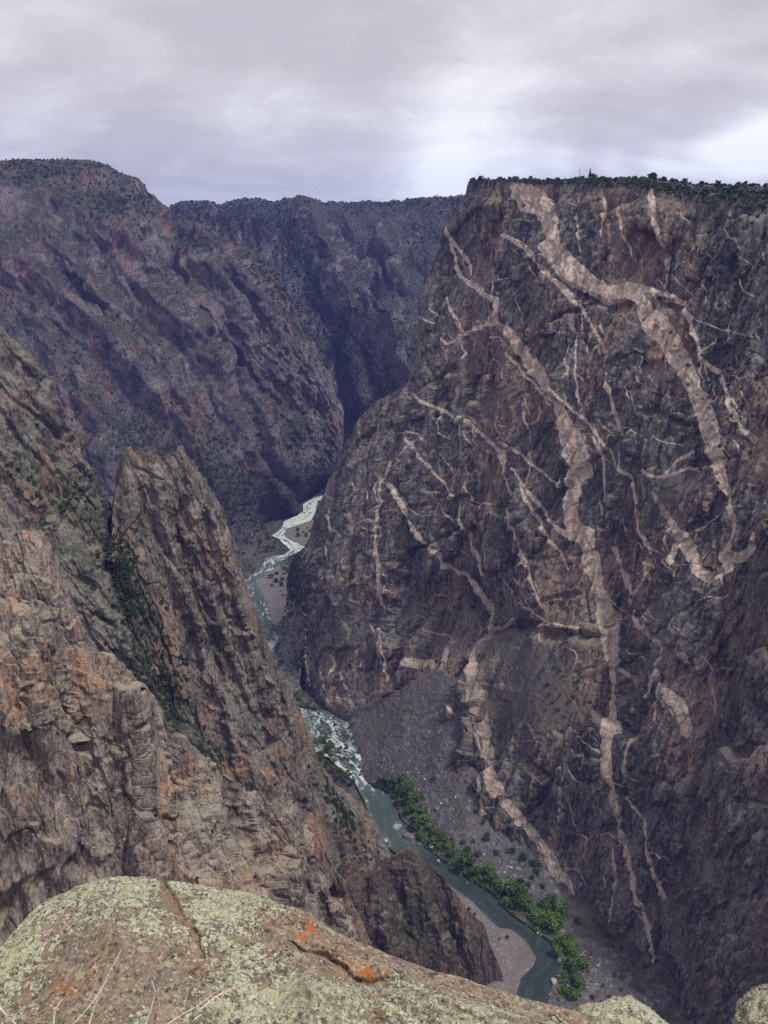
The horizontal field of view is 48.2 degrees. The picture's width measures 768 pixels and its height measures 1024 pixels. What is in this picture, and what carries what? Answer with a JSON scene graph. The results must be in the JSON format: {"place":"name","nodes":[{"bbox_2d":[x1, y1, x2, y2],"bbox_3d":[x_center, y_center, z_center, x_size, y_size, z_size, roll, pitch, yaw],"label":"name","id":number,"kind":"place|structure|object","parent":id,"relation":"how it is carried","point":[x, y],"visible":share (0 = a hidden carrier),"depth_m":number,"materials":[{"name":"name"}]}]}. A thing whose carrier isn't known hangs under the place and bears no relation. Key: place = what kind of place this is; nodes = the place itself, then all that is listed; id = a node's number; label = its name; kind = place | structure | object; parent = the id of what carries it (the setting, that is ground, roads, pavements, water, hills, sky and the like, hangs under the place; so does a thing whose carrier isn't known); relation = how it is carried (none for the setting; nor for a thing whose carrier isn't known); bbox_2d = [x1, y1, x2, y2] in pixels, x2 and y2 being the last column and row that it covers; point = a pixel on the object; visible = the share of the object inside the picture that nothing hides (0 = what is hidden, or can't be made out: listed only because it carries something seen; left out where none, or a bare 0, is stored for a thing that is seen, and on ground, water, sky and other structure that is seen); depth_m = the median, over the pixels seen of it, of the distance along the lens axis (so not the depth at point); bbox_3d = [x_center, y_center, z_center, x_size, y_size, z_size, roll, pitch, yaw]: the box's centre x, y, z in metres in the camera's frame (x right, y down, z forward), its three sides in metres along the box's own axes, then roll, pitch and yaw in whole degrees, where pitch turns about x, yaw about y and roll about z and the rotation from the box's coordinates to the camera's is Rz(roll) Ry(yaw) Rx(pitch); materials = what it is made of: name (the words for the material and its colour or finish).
{"place":"outdoors","nodes":[
{"label":"outdoors","id":0,"kind":"place"},
{"bbox_2d":[0,328,219,763],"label":"slope","id":1,"kind":"structure","parent":0,"point":[28,392],"depth_m":636.47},
{"bbox_2d":[0,384,227,770],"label":"scrub","id":2,"kind":"object","parent":1,"relation":"on","point":[178,720],"visible":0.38,"depth_m":630.24,"materials":[{"name":"green plant"}]},
{"bbox_2d":[120,509,141,531],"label":"rock slab","id":3,"kind":"object","parent":1,"relation":"on","point":[135,514],"visible":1,"depth_m":591.82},
{"bbox_2d":[0,159,343,568],"bbox_3d":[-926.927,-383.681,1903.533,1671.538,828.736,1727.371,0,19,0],"label":"canyon wall","id":4,"kind":"structure","parent":0,"point":[101,266],"depth_m":1755.79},
{"bbox_2d":[0,157,341,567],"bbox_3d":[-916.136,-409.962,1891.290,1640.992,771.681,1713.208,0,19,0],"label":"scrub","id":5,"kind":"object","parent":4,"relation":"on","point":[243,502],"visible":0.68,"depth_m":1777.87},
{"bbox_2d":[0,588,371,946],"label":"cliff","id":6,"kind":"structure","parent":0,"point":[106,770],"depth_m":307.41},
{"bbox_2d":[0,530,88,649],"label":"red fin","id":7,"kind":"object","parent":6,"relation":"on","point":[29,571],"visible":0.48,"depth_m":459.92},
{"bbox_2d":[253,767,308,871],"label":"rock spike","id":8,"kind":"object","parent":6,"relation":"on","point":[282,811],"visible":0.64,"depth_m":376.42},
{"bbox_2d":[106,445,390,871],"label":"pinnacle ridge","id":9,"kind":"structure","parent":0,"point":[247,712],"depth_m":649.53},
{"bbox_2d":[104,503,387,864],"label":"scrub","id":10,"kind":"object","parent":9,"relation":"on","point":[120,563],"visible":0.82,"depth_m":623.87,"materials":[{"name":"green plant"}]},
{"bbox_2d":[272,615,320,709],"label":"talus bank","id":11,"kind":"structure","parent":0,"point":[292,682],"depth_m":1207.79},
{"bbox_2d":[271,617,322,709],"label":"scrub","id":12,"kind":"object","parent":11,"relation":"on","point":[302,702],"visible":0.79,"depth_m":1185.98,"materials":[{"name":"green plant"}]},
{"bbox_2d":[169,195,464,448],"bbox_3d":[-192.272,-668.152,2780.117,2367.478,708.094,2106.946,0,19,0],"label":"distant canyon wall","id":13,"kind":"structure","parent":0,"point":[361,272],"depth_m":2410.12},
{"bbox_2d":[169,194,464,447],"bbox_3d":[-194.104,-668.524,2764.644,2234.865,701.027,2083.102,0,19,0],"label":"scrub","id":14,"kind":"object","parent":13,"relation":"on","point":[349,414],"visible":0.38,"depth_m":2488.79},
{"bbox_2d":[0,0,767,206],"label":"sky","id":15,"kind":"structure","parent":0,"point":[218,101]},
{"bbox_2d":[245,485,558,1002],"bbox_3d":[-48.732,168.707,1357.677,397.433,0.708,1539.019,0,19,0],"label":"river","id":16,"kind":"structure","parent":0,"point":[536,984],"depth_m":903.29,"materials":[{"name":"liquid"}]},
{"bbox_2d":[392,823,401,829],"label":"boulder","id":17,"kind":"object","parent":16,"relation":"in","point":[397,826],"visible":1,"depth_m":891.13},
{"bbox_2d":[403,832,414,839],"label":"boulder","id":18,"kind":"object","parent":16,"relation":"in","point":[408,835],"visible":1,"depth_m":876.36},
{"bbox_2d":[241,484,670,1020],"bbox_3d":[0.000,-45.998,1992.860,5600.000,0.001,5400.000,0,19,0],"label":"canyon floor","id":19,"kind":"structure","parent":0,"point":[594,927],"depth_m":791.02,"materials":[{"name":"soil"}]},
{"bbox_2d":[256,558,293,626],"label":"gravel bar","id":20,"kind":"object","parent":19,"relation":"on","point":[275,600],"visible":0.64,"depth_m":1446.63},
{"bbox_2d":[275,552,297,617],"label":"scrub","id":21,"kind":"object","parent":20,"relation":"on","point":[289,558],"visible":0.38,"depth_m":1565.04,"materials":[{"name":"green plant"}]},
{"bbox_2d":[285,519,313,546],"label":"gravel bar","id":22,"kind":"object","parent":19,"relation":"on","point":[290,534],"visible":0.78,"depth_m":1723.11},
{"bbox_2d":[313,738,320,745],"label":"bush","id":23,"kind":"object","parent":19,"relation":"on","point":[317,740],"visible":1,"depth_m":1026.56,"materials":[{"name":"green plant"}]},
{"bbox_2d":[317,755,323,761],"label":"bush","id":24,"kind":"object","parent":19,"relation":"on","point":[320,757],"visible":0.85,"depth_m":994.16,"materials":[{"name":"green plant"}]},
{"bbox_2d":[319,733,329,743],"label":"bush","id":25,"kind":"object","parent":19,"relation":"on","point":[324,737],"visible":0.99,"depth_m":1032.13,"materials":[{"name":"green plant"}]},
{"bbox_2d":[323,744,331,753],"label":"bush","id":26,"kind":"object","parent":19,"relation":"on","point":[326,747],"visible":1,"depth_m":1012.87,"materials":[{"name":"green plant"}]},
{"bbox_2d":[329,764,337,769],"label":"bush","id":27,"kind":"object","parent":19,"relation":"on","point":[332,766],"visible":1,"depth_m":981.36,"materials":[{"name":"green plant"}]},
{"bbox_2d":[335,767,344,776],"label":"bush","id":28,"kind":"object","parent":19,"relation":"on","point":[339,770],"visible":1,"depth_m":971.50,"materials":[{"name":"green plant"}]},
{"bbox_2d":[342,772,349,780],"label":"bush","id":29,"kind":"object","parent":19,"relation":"on","point":[347,776],"visible":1,"depth_m":965.22,"materials":[{"name":"green plant"}]},
{"bbox_2d":[335,847,503,985],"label":"dark fin","id":30,"kind":"object","parent":19,"relation":"on","point":[409,905],"visible":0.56,"depth_m":685.57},
{"bbox_2d":[446,883,535,994],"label":"gravel bar","id":31,"kind":"object","parent":19,"relation":"on","point":[514,954],"visible":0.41,"depth_m":740.48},
{"bbox_2d":[338,667,672,1012],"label":"scree slope","id":32,"kind":"structure","parent":0,"point":[436,682],"depth_m":914.70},
{"bbox_2d":[378,774,387,781],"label":"riverside tree","id":33,"kind":"object","parent":32,"relation":"on","point":[382,777],"visible":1,"depth_m":948.05,"materials":[{"name":"green plant"}]},
{"bbox_2d":[386,777,398,787],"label":"riverside tree","id":34,"kind":"object","parent":32,"relation":"on","point":[392,781],"visible":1,"depth_m":939.97,"materials":[{"name":"green plant"}]},
{"bbox_2d":[394,795,403,803],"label":"riverside tree","id":35,"kind":"object","parent":32,"relation":"on","point":[399,799],"visible":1,"depth_m":920.86,"materials":[{"name":"green plant"}]},
{"bbox_2d":[399,787,406,795],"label":"riverside tree","id":36,"kind":"object","parent":32,"relation":"on","point":[401,793],"visible":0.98,"depth_m":921.78,"materials":[{"name":"green plant"}]},
{"bbox_2d":[401,777,412,792],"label":"riverside tree","id":37,"kind":"object","parent":32,"relation":"on","point":[408,783],"visible":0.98,"depth_m":919.53,"materials":[{"name":"green plant"}]},
{"bbox_2d":[403,805,410,813],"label":"riverside tree","id":38,"kind":"object","parent":32,"relation":"on","point":[407,809],"visible":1,"depth_m":898.94,"materials":[{"name":"green plant"}]},
{"bbox_2d":[405,791,414,804],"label":"riverside tree","id":39,"kind":"object","parent":32,"relation":"on","point":[410,797],"visible":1,"depth_m":905.98,"materials":[{"name":"green plant"}]},
{"bbox_2d":[409,805,416,811],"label":"riverside tree","id":40,"kind":"object","parent":32,"relation":"on","point":[411,807],"visible":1,"depth_m":898.20,"materials":[{"name":"green plant"}]},
{"bbox_2d":[412,815,422,828],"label":"riverside tree","id":41,"kind":"object","parent":32,"relation":"on","point":[416,821],"visible":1,"depth_m":879.95,"materials":[{"name":"green plant"}]},
{"bbox_2d":[415,794,421,800],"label":"riverside tree","id":42,"kind":"object","parent":32,"relation":"on","point":[417,797],"visible":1,"depth_m":906.88,"materials":[{"name":"green plant"}]},
{"bbox_2d":[418,831,424,838],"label":"riverside tree","id":43,"kind":"object","parent":32,"relation":"on","point":[420,833],"visible":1,"depth_m":870.56,"materials":[{"name":"green plant"}]},
{"bbox_2d":[419,813,429,822],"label":"riverside tree","id":44,"kind":"object","parent":32,"relation":"on","point":[425,817],"visible":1,"depth_m":882.46,"materials":[{"name":"green plant"}]},
{"bbox_2d":[428,835,436,843],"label":"riverside tree","id":45,"kind":"object","parent":32,"relation":"on","point":[432,839],"visible":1,"depth_m":858.21,"materials":[{"name":"green plant"}]},
{"bbox_2d":[434,828,443,836],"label":"riverside tree","id":46,"kind":"object","parent":32,"relation":"on","point":[438,831],"visible":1,"depth_m":862.42,"materials":[{"name":"green plant"}]},
{"bbox_2d":[435,842,443,848],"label":"riverside tree","id":47,"kind":"object","parent":32,"relation":"on","point":[439,845],"visible":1,"depth_m":852.71,"materials":[{"name":"green plant"}]},
{"bbox_2d":[437,835,448,845],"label":"riverside tree","id":48,"kind":"object","parent":32,"relation":"on","point":[441,839],"visible":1,"depth_m":855.56,"materials":[{"name":"green plant"}]},
{"bbox_2d":[445,841,450,848],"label":"riverside tree","id":49,"kind":"object","parent":32,"relation":"on","point":[448,843],"visible":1,"depth_m":851.24,"materials":[{"name":"green plant"}]},
{"bbox_2d":[446,848,454,856],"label":"riverside tree","id":50,"kind":"object","parent":32,"relation":"on","point":[450,852],"visible":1,"depth_m":842.16,"materials":[{"name":"green plant"}]},
{"bbox_2d":[453,850,476,869],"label":"riverside tree","id":51,"kind":"object","parent":32,"relation":"on","point":[463,859],"visible":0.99,"depth_m":824.66,"materials":[{"name":"green plant"}]},
{"bbox_2d":[469,866,482,876],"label":"riverside tree","id":52,"kind":"object","parent":32,"relation":"on","point":[474,870],"visible":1,"depth_m":819.44,"materials":[{"name":"green plant"}]},
{"bbox_2d":[473,850,481,857],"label":"bush","id":53,"kind":"object","parent":32,"relation":"on","point":[478,853],"visible":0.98,"depth_m":839.57,"materials":[{"name":"green plant"}]},
{"bbox_2d":[375,772,590,1005],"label":"scrub","id":54,"kind":"object","parent":32,"relation":"on","point":[535,928],"visible":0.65,"depth_m":796.01,"materials":[{"name":"green plant"}]},
{"bbox_2d":[482,832,489,840],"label":"bush","id":55,"kind":"object","parent":32,"relation":"on","point":[486,836],"visible":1,"depth_m":854.13,"materials":[{"name":"green plant"}]},
{"bbox_2d":[483,861,494,871],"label":"riverside tree","id":56,"kind":"object","parent":32,"relation":"on","point":[491,866],"visible":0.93,"depth_m":818.96,"materials":[{"name":"green plant"}]},
{"bbox_2d":[484,868,495,881],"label":"riverside tree","id":57,"kind":"object","parent":32,"relation":"on","point":[489,875],"visible":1,"depth_m":808.95,"materials":[{"name":"green plant"}]},
{"bbox_2d":[491,877,500,888],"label":"riverside tree","id":58,"kind":"object","parent":32,"relation":"on","point":[495,882],"visible":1,"depth_m":805.49,"materials":[{"name":"green plant"}]},
{"bbox_2d":[497,883,505,892],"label":"riverside tree","id":59,"kind":"object","parent":32,"relation":"on","point":[500,889],"visible":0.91,"depth_m":799.24,"materials":[{"name":"green plant"}]},
{"bbox_2d":[502,896,511,905],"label":"riverside tree","id":60,"kind":"object","parent":32,"relation":"on","point":[506,899],"visible":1,"depth_m":785.90,"materials":[{"name":"green plant"}]},
{"bbox_2d":[502,875,515,896],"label":"riverside tree","id":61,"kind":"object","parent":32,"relation":"on","point":[509,882],"visible":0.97,"depth_m":791.99,"materials":[{"name":"green plant"}]},
{"bbox_2d":[355,693,670,1011],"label":"rubble","id":62,"kind":"object","parent":32,"relation":"on","point":[540,895],"visible":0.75,"depth_m":850.67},
{"bbox_2d":[510,888,526,906],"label":"riverside tree","id":63,"kind":"object","parent":32,"relation":"on","point":[521,898],"visible":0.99,"depth_m":779.89,"materials":[{"name":"green plant"}]},
{"bbox_2d":[509,882,527,903],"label":"riverside tree","id":64,"kind":"object","parent":32,"relation":"on","point":[521,890],"visible":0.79,"depth_m":786.10,"materials":[{"name":"green plant"}]},
{"bbox_2d":[517,876,525,883],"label":"bush","id":65,"kind":"object","parent":32,"relation":"on","point":[521,880],"visible":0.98,"depth_m":807.46,"materials":[{"name":"green plant"}]},
{"bbox_2d":[518,851,527,856],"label":"bush","id":66,"kind":"object","parent":32,"relation":"on","point":[522,853],"visible":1,"depth_m":834.28,"materials":[{"name":"green plant"}]},
{"bbox_2d":[523,902,532,909],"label":"riverside tree","id":67,"kind":"object","parent":32,"relation":"on","point":[528,906],"visible":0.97,"depth_m":779.56,"materials":[{"name":"green plant"}]},
{"bbox_2d":[527,894,532,901],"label":"riverside tree","id":68,"kind":"object","parent":32,"relation":"on","point":[529,898],"visible":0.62,"depth_m":786.76,"materials":[{"name":"green plant"}]},
{"bbox_2d":[527,906,544,919],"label":"riverside tree","id":69,"kind":"object","parent":32,"relation":"on","point":[533,913],"visible":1,"depth_m":770.88,"materials":[{"name":"green plant"}]},
{"bbox_2d":[529,857,543,867],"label":"bush","id":70,"kind":"object","parent":32,"relation":"on","point":[534,862],"visible":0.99,"depth_m":825.77,"materials":[{"name":"green plant"}]},
{"bbox_2d":[533,866,541,875],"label":"bush","id":71,"kind":"object","parent":32,"relation":"on","point":[537,869],"visible":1,"depth_m":816.57,"materials":[{"name":"green plant"}]},
{"bbox_2d":[532,918,543,926],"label":"riverside tree","id":72,"kind":"object","parent":32,"relation":"on","point":[538,921],"visible":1,"depth_m":764.20,"materials":[{"name":"green plant"}]},
{"bbox_2d":[539,898,551,910],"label":"riverside tree","id":73,"kind":"object","parent":32,"relation":"on","point":[545,904],"visible":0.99,"depth_m":783.93,"materials":[{"name":"green plant"}]},
{"bbox_2d":[542,912,558,929],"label":"riverside tree","id":74,"kind":"object","parent":32,"relation":"on","point":[551,924],"visible":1,"depth_m":757.85,"materials":[{"name":"green plant"}]},
{"bbox_2d":[546,893,557,903],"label":"riverside tree","id":75,"kind":"object","parent":32,"relation":"on","point":[550,897],"visible":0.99,"depth_m":790.83,"materials":[{"name":"green plant"}]},
{"bbox_2d":[551,944,563,955],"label":"riverside tree","id":76,"kind":"object","parent":32,"relation":"on","point":[557,949],"visible":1,"depth_m":733.07,"materials":[{"name":"green plant"}]},
{"bbox_2d":[552,911,562,925],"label":"riverside tree","id":77,"kind":"object","parent":32,"relation":"on","point":[559,919],"visible":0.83,"depth_m":767.87,"materials":[{"name":"green plant"}]},
{"bbox_2d":[554,898,566,912],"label":"riverside tree","id":78,"kind":"object","parent":32,"relation":"on","point":[558,904],"visible":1,"depth_m":785.10,"materials":[{"name":"green plant"}]},
{"bbox_2d":[557,935,569,947],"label":"riverside tree","id":79,"kind":"object","parent":32,"relation":"on","point":[561,939],"visible":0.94,"depth_m":741.75,"materials":[{"name":"green plant"}]},
{"bbox_2d":[560,984,567,993],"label":"riverside tree","id":80,"kind":"object","parent":32,"relation":"on","point":[564,989],"visible":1,"depth_m":697.97,"materials":[{"name":"green plant"}]},
{"bbox_2d":[562,973,568,979],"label":"riverside tree","id":81,"kind":"object","parent":32,"relation":"on","point":[565,975],"visible":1,"depth_m":712.72,"materials":[{"name":"green plant"}]},
{"bbox_2d":[563,933,573,941],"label":"riverside tree","id":82,"kind":"object","parent":32,"relation":"on","point":[567,936],"visible":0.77,"depth_m":748.45,"materials":[{"name":"green plant"}]},
{"bbox_2d":[564,939,576,954],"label":"riverside tree","id":83,"kind":"object","parent":32,"relation":"on","point":[570,947],"visible":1,"depth_m":734.58,"materials":[{"name":"green plant"}]},
{"bbox_2d":[566,954,580,973],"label":"riverside tree","id":84,"kind":"object","parent":32,"relation":"on","point":[572,962],"visible":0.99,"depth_m":717.11,"materials":[{"name":"green plant"}]},
{"bbox_2d":[568,987,578,999],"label":"riverside tree","id":85,"kind":"object","parent":32,"relation":"on","point":[572,993],"visible":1,"depth_m":692.52,"materials":[{"name":"green plant"}]},
{"bbox_2d":[574,915,582,925],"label":"bush","id":86,"kind":"object","parent":32,"relation":"on","point":[578,920],"visible":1,"depth_m":775.13,"materials":[{"name":"green plant"}]},
{"bbox_2d":[574,974,583,986],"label":"riverside tree","id":87,"kind":"object","parent":32,"relation":"on","point":[578,980],"visible":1,"depth_m":701.96,"materials":[{"name":"green plant"}]},
{"bbox_2d":[576,955,590,966],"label":"riverside tree","id":88,"kind":"object","parent":32,"relation":"on","point":[582,962],"visible":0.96,"depth_m":722.29,"materials":[{"name":"green plant"}]},
{"bbox_2d":[286,181,767,962],"bbox_3d":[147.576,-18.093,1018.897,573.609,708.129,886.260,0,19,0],"label":"canyon wall","id":89,"kind":"structure","parent":0,"point":[518,495],"depth_m":846.00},
{"bbox_2d":[286,189,767,689],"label":"scrub","id":90,"kind":"object","parent":89,"relation":"on","point":[292,581],"visible":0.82,"depth_m":773.82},
{"bbox_2d":[489,180,765,204],"bbox_3d":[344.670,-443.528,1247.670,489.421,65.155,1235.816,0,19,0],"label":"plateau","id":91,"kind":"structure","parent":89,"relation":"on","point":[713,194],"depth_m":852.85,"materials":[{"name":"plant"}]},
{"bbox_2d":[468,176,767,209],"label":"scrub","id":92,"kind":"object","parent":91,"relation":"on","point":[637,185],"visible":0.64,"depth_m":858.96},
{"bbox_2d":[625,180,634,184],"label":"juniper tree","id":93,"kind":"object","parent":91,"relation":"on","point":[629,182],"visible":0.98,"depth_m":858.64,"materials":[{"name":"green plant"}]},
{"bbox_2d":[699,191,707,196],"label":"juniper tree","id":94,"kind":"object","parent":91,"relation":"on","point":[703,193],"visible":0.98,"depth_m":794.96,"materials":[{"name":"green plant"}]},
{"bbox_2d":[726,188,733,195],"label":"juniper tree","id":95,"kind":"object","parent":91,"relation":"on","point":[730,190],"visible":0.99,"depth_m":796.11,"materials":[{"name":"green plant"}]},
{"bbox_2d":[637,544,767,1023],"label":"canyon side wall","id":96,"kind":"structure","parent":0,"point":[710,966],"depth_m":661.91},
{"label":"rim ledge","id":97,"kind":"structure","parent":0,"visible":0},
{"bbox_2d":[0,876,622,1023],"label":"lichen boulder","id":98,"kind":"object","parent":97,"relation":"on","point":[184,946],"visible":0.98,"depth_m":1.96,"materials":[{"name":"stone"}]},
{"bbox_2d":[0,1007,15,1023],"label":"dry twig","id":99,"kind":"object","parent":98,"relation":"on","point":[6,1014],"visible":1,"depth_m":1.67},
{"bbox_2d":[51,999,62,1023],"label":"dry twig","id":100,"kind":"object","parent":98,"relation":"on","point":[53,1019],"visible":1,"depth_m":1.66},
{"bbox_2d":[57,989,102,1023],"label":"dry twig","id":101,"kind":"object","parent":98,"relation":"on","point":[89,1012],"visible":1,"depth_m":1.69,"materials":[{"name":"wood"}]},
{"bbox_2d":[88,949,121,1023],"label":"dry twig","id":102,"kind":"object","parent":98,"relation":"on","point":[93,1008],"visible":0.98,"depth_m":1.72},
{"bbox_2d":[134,980,159,1023],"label":"dry twig","id":103,"kind":"object","parent":98,"relation":"on","point":[139,994],"visible":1,"depth_m":1.67,"materials":[{"name":"wood"}]},
{"bbox_2d":[167,992,214,1023],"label":"dry twig","id":104,"kind":"object","parent":98,"relation":"on","point":[188,1010],"visible":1,"depth_m":1.70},
{"bbox_2d":[188,965,247,1023],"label":"dry twig","id":105,"kind":"object","parent":98,"relation":"on","point":[212,999],"visible":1,"depth_m":1.72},
{"bbox_2d":[573,995,668,1023],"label":"lichen boulder","id":106,"kind":"object","parent":97,"relation":"on","point":[628,1009],"visible":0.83,"depth_m":2.26,"materials":[{"name":"stone"}]},
{"bbox_2d":[731,984,767,1023],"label":"lichen boulder","id":107,"kind":"object","parent":97,"relation":"on","point":[752,1005],"visible":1,"depth_m":2.35,"materials":[{"name":"stone"}]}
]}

